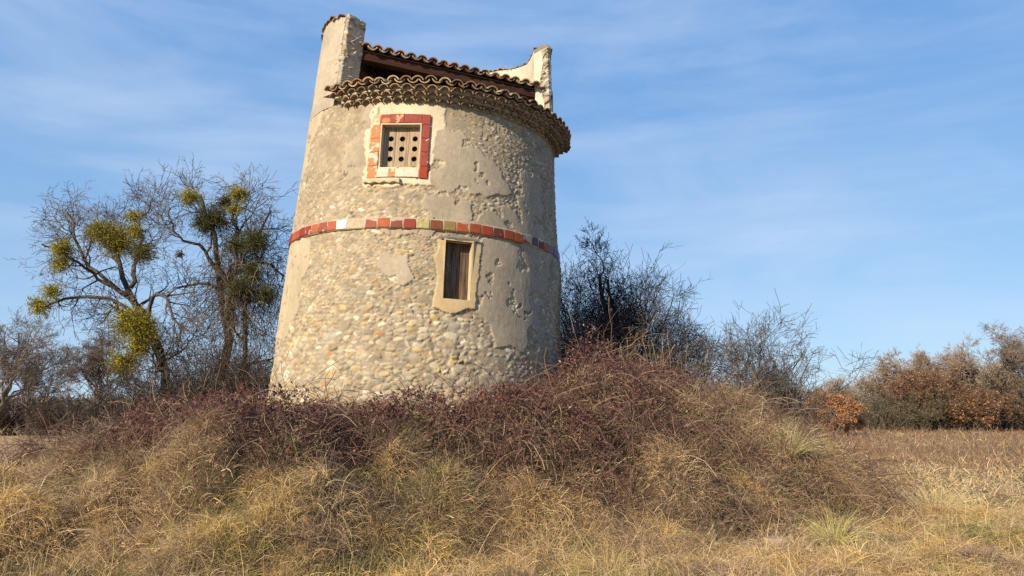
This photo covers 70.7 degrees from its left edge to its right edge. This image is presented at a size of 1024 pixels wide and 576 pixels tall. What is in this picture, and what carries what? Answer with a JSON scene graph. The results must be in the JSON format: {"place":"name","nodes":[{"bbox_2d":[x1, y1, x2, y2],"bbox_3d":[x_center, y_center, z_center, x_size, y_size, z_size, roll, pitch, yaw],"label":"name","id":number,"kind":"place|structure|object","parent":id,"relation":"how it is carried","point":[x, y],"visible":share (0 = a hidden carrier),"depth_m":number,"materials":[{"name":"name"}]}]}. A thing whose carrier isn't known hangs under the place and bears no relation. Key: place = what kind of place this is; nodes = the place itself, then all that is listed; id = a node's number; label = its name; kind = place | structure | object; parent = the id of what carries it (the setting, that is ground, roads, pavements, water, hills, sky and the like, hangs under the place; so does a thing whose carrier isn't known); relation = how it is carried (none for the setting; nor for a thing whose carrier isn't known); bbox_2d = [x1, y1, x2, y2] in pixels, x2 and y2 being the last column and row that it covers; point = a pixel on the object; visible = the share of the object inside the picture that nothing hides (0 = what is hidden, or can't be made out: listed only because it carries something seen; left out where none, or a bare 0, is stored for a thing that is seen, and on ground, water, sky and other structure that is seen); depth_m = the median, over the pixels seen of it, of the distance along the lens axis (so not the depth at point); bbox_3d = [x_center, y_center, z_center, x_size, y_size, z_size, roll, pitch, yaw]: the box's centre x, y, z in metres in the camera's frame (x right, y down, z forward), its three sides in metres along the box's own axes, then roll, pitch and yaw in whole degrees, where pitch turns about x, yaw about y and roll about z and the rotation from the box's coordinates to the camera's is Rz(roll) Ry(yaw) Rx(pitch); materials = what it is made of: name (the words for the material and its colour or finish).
{"place":"outdoors","nodes":[
{"label":"outdoors","id":0,"kind":"place"},
{"bbox_2d":[0,357,1023,575],"bbox_3d":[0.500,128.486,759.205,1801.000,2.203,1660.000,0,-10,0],"label":"ground","id":1,"kind":"structure","parent":0,"point":[215,491],"depth_m":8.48,"materials":[{"name":"beige plant"}]},
{"bbox_2d":[0,397,29,433],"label":"hedge shrub","id":2,"kind":"object","parent":1,"relation":"on","point":[7,405],"visible":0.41,"depth_m":45.31,"materials":[{"name":"brown plant"}]},
{"bbox_2d":[0,386,46,435],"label":"hedge shrub","id":3,"kind":"object","parent":1,"relation":"on","point":[7,418],"visible":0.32,"depth_m":45.12,"materials":[{"name":"brown plant"}]},
{"bbox_2d":[2,347,73,435],"bbox_3d":[-30.264,6.397,45.604,5.006,5.955,4.674,0,-10,0],"label":"bare tree","id":4,"kind":"object","parent":1,"relation":"on","point":[47,389],"visible":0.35,"depth_m":45.44,"materials":[{"name":"brown plant"}]},
{"bbox_2d":[0,393,87,434],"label":"hedge shrub","id":5,"kind":"object","parent":1,"relation":"on","point":[12,404],"visible":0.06,"depth_m":46.43,"materials":[{"name":"brown plant"}]},
{"bbox_2d":[0,305,96,411],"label":"bare tree","id":6,"kind":"object","parent":1,"relation":"on","point":[16,366],"visible":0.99,"depth_m":33.81,"materials":[{"name":"brown plant"}]},
{"bbox_2d":[13,391,97,435],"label":"hedge shrub","id":7,"kind":"object","parent":1,"relation":"on","point":[30,413],"visible":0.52,"depth_m":44.38,"materials":[{"name":"brown plant"}]},
{"bbox_2d":[31,406,113,434],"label":"hedge shrub","id":8,"kind":"object","parent":1,"relation":"on","point":[48,425],"visible":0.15,"depth_m":44.94,"materials":[{"name":"brown plant"}]},
{"bbox_2d":[49,328,145,415],"bbox_3d":[-29.939,6.414,51.591,6.930,8.001,6.333,9,-13,-43],"label":"oak tree","id":9,"kind":"object","parent":1,"relation":"on","point":[92,367],"visible":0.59,"depth_m":51.22,"materials":[{"name":"brown plant"}]},
{"bbox_2d":[5,169,223,394],"bbox_3d":[-9.559,0.588,17.000,5.610,7.864,3.554,-4,-10,24],"label":"old tree","id":10,"kind":"object","parent":1,"relation":"on","point":[117,241],"visible":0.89,"depth_m":16.65,"materials":[{"name":"brown plant"}]},
{"bbox_2d":[27,374,206,446],"bbox_3d":[-7.973,3.212,16.142,4.598,2.672,4.656,0,-10,0],"label":"bare shrub","id":11,"kind":"object","parent":1,"relation":"on","point":[90,412],"visible":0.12,"depth_m":15.49,"materials":[{"name":"brown plant"}]},
{"bbox_2d":[13,324,274,443],"bbox_3d":[-7.165,2.739,15.774,6.163,4.040,6.110,6,-11,-33],"label":"bare shrub","id":12,"kind":"object","parent":1,"relation":"on","point":[169,367],"visible":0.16,"depth_m":15.12,"materials":[{"name":"brown plant"}]},
{"bbox_2d":[60,285,279,431],"bbox_3d":[-5.930,2.211,16.575,6.602,4.573,6.463,0,-10,0],"label":"bare shrub","id":13,"kind":"object","parent":1,"relation":"on","point":[266,376],"visible":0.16,"depth_m":15.16,"materials":[{"name":"brown plant"}]},
{"bbox_2d":[124,155,298,382],"bbox_3d":[-6.624,0.550,17.117,4.579,8.070,4.390,0,-10,0],"label":"old tree","id":14,"kind":"object","parent":1,"relation":"on","point":[243,292],"visible":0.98,"depth_m":16.84,"materials":[{"name":"brown plant"}]},
{"bbox_2d":[199,382,265,409],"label":"bare shrub","id":15,"kind":"object","parent":1,"relation":"on","point":[242,394],"visible":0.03,"depth_m":14.05,"materials":[{"name":"brown plant"}]},
{"bbox_2d":[266,13,570,424],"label":"round tower","id":16,"kind":"structure","parent":1,"relation":"on","point":[424,233],"depth_m":10.74,"materials":[{"name":"stone"}]},
{"bbox_2d":[363,114,430,184],"bbox_3d":[-1.699,-2.048,10.754,0.954,1.108,0.337,2,-10,0],"label":"window","id":17,"kind":"structure","parent":16,"relation":"in","point":[402,146],"depth_m":10.77,"materials":[{"name":"paint"}]},
{"bbox_2d":[0,300,941,574],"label":"brambles","id":18,"kind":"object","parent":1,"relation":"on","point":[244,412],"visible":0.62,"depth_m":9.01,"materials":[{"name":"brown plant"}]},
{"bbox_2d":[0,390,1021,412],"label":"woodland","id":19,"kind":"object","parent":1,"relation":"on","point":[50,397],"visible":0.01,"depth_m":106.79,"materials":[{"name":"brown plant"}]},
{"bbox_2d":[556,532,656,575],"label":"grass tussock","id":20,"kind":"object","parent":1,"relation":"on","point":[606,559],"depth_m":6.95,"materials":[{"name":"beige plant"}]},
{"bbox_2d":[560,304,669,372],"bbox_3d":[1.656,1.377,13.516,2.926,2.213,2.364,7,-12,-37],"label":"bare shrub","id":21,"kind":"object","parent":1,"relation":"on","point":[626,340],"visible":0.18,"depth_m":13.23,"materials":[{"name":"brown plant"}]},
{"bbox_2d":[560,218,731,384],"bbox_3d":[1.899,0.799,14.782,4.898,4.480,4.526,0,-10,0],"label":"bare shrub","id":22,"kind":"object","parent":1,"relation":"on","point":[602,309],"visible":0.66,"depth_m":14.13,"materials":[{"name":"brown plant"}]},
{"bbox_2d":[619,331,687,391],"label":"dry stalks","id":23,"kind":"object","parent":1,"relation":"on","point":[663,359],"visible":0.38,"depth_m":11.47,"materials":[{"name":"brown plant"}]},
{"bbox_2d":[566,279,750,390],"bbox_3d":[3.308,1.682,15.282,4.716,3.473,4.255,0,-10,0],"label":"bare shrub","id":24,"kind":"object","parent":1,"relation":"on","point":[682,348],"visible":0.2,"depth_m":14.48,"materials":[{"name":"brown plant"}]},
{"bbox_2d":[735,366,812,431],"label":"bare shrub","id":25,"kind":"object","parent":1,"relation":"on","point":[792,406],"visible":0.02,"depth_m":13.96,"materials":[{"name":"brown plant"}]},
{"bbox_2d":[762,536,787,544],"bbox_3d":[3.079,2.947,8.430,0.308,0.072,0.231,0,-10,0],"label":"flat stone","id":26,"kind":"object","parent":1,"relation":"on","point":[773,540],"visible":0.48,"depth_m":8.37,"materials":[{"name":"beige stone"}]},
{"bbox_2d":[766,406,800,431],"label":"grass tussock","id":27,"kind":"object","parent":1,"relation":"on","point":[785,420],"depth_m":10.59,"materials":[{"name":"beige plant"}]},
{"bbox_2d":[770,383,814,411],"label":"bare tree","id":28,"kind":"object","parent":1,"relation":"on","point":[799,395],"visible":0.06,"depth_m":60.86,"materials":[{"name":"brown plant"}]},
{"bbox_2d":[682,288,906,445],"bbox_3d":[5.156,1.849,14.219,3.883,3.612,4.686,-3,-10,15],"label":"bare shrub","id":29,"kind":"object","parent":1,"relation":"on","point":[780,385],"visible":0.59,"depth_m":13.60,"materials":[{"name":"brown plant"}]},
{"bbox_2d":[750,410,843,459],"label":"grass tussock","id":30,"kind":"object","parent":1,"relation":"on","point":[796,449],"depth_m":9.79,"materials":[{"name":"beige plant"}]},
{"bbox_2d":[783,405,821,426],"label":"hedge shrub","id":31,"kind":"object","parent":1,"relation":"on","point":[800,411],"visible":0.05,"depth_m":53.30,"materials":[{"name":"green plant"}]},
{"bbox_2d":[798,385,830,405],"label":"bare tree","id":32,"kind":"object","parent":1,"relation":"on","point":[814,394],"visible":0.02,"depth_m":64.64,"materials":[{"name":"brown plant"}]},
{"bbox_2d":[805,388,868,436],"bbox_3d":[19.445,7.524,43.408,3.787,3.034,3.173,-8,-12,39],"label":"oak tree","id":33,"kind":"object","parent":1,"relation":"on","point":[855,409],"visible":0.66,"depth_m":42.76,"materials":[{"name":"brown plant"}]},
{"bbox_2d":[785,502,890,546],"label":"grass tussock","id":34,"kind":"object","parent":1,"relation":"on","point":[827,533],"depth_m":8.58,"materials":[{"name":"beige plant"}]},
{"bbox_2d":[812,372,884,405],"bbox_3d":[29.557,9.825,63.253,7.847,5.052,8.015,7,-12,-36],"label":"bare tree","id":35,"kind":"object","parent":1,"relation":"on","point":[835,383],"visible":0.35,"depth_m":62.24,"materials":[{"name":"brown plant"}]},
{"bbox_2d":[837,400,928,430],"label":"hedge shrub","id":36,"kind":"object","parent":1,"relation":"on","point":[868,416],"visible":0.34,"depth_m":53.50,"materials":[{"name":"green plant"}]},
{"bbox_2d":[858,395,933,430],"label":"hedge shrub","id":37,"kind":"object","parent":1,"relation":"on","point":[887,408],"visible":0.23,"depth_m":54.55,"materials":[{"name":"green plant"}]},
{"bbox_2d":[843,346,952,421],"bbox_3d":[33.813,8.531,62.133,8.326,7.224,9.312,8,-12,-38],"label":"bare tree","id":38,"kind":"object","parent":1,"relation":"on","point":[883,374],"visible":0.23,"depth_m":61.45,"materials":[{"name":"brown plant"}]},
{"bbox_2d":[864,390,950,431],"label":"hedge shrub","id":39,"kind":"object","parent":1,"relation":"on","point":[910,409],"visible":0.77,"depth_m":53.25,"materials":[{"name":"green plant"}]},
{"bbox_2d":[819,424,1023,473],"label":"dead weeds","id":40,"kind":"object","parent":1,"relation":"on","point":[972,432],"visible":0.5,"depth_m":28.76,"materials":[{"name":"brown plant"}]},
{"bbox_2d":[872,363,971,430],"bbox_3d":[32.204,8.333,54.825,7.961,5.205,6.599,0,-10,0],"label":"oak tree","id":41,"kind":"object","parent":1,"relation":"on","point":[931,384],"visible":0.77,"depth_m":54.25,"materials":[{"name":"brown plant"}]},
{"bbox_2d":[891,468,991,518],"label":"grass tussock","id":42,"kind":"object","parent":1,"relation":"on","point":[947,499],"depth_m":10.47,"materials":[{"name":"beige plant"}]},
{"bbox_2d":[886,380,999,430],"bbox_3d":[32.268,9.065,55.267,7.842,4.085,6.032,-2,-10,13],"label":"hedge shrub","id":43,"kind":"object","parent":1,"relation":"on","point":[940,420],"visible":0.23,"depth_m":54.17,"materials":[{"name":"green plant"}]},
{"bbox_2d":[868,330,1022,429],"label":"bare tree","id":44,"kind":"object","parent":1,"relation":"on","point":[971,368],"visible":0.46,"depth_m":58.12,"materials":[{"name":"brown plant"}]},
{"bbox_2d":[915,396,1016,429],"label":"hedge shrub","id":45,"kind":"object","parent":1,"relation":"on","point":[969,425],"visible":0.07,"depth_m":55.18,"materials":[{"name":"green plant"}]},
{"bbox_2d":[942,383,1023,430],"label":"oak tree","id":46,"kind":"object","parent":1,"relation":"on","point":[982,399],"visible":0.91,"depth_m":52.53,"materials":[{"name":"brown plant"}]},
{"bbox_2d":[947,319,1023,400],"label":"bare tree","id":47,"kind":"object","parent":1,"relation":"on","point":[1009,352],"visible":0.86,"depth_m":56.34,"materials":[{"name":"brown plant"}]},
{"bbox_2d":[947,391,1023,431],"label":"hedge shrub","id":48,"kind":"object","parent":1,"relation":"on","point":[1013,420],"visible":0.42,"depth_m":52.73,"materials":[{"name":"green plant"}]},
{"bbox_2d":[961,393,1023,430],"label":"hedge shrub","id":49,"kind":"object","parent":1,"relation":"on","point":[1019,403],"visible":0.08,"depth_m":55.19,"materials":[{"name":"green plant"}]},
{"bbox_2d":[971,364,1023,398],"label":"bare tree","id":50,"kind":"object","parent":1,"relation":"on","point":[1020,391],"visible":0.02,"depth_m":63.49,"materials":[{"name":"brown plant"}]},
{"bbox_2d":[0,0,1023,406],"label":"sky","id":51,"kind":"structure","parent":0,"point":[861,162],"materials":[{"name":"blue"}]}
]}

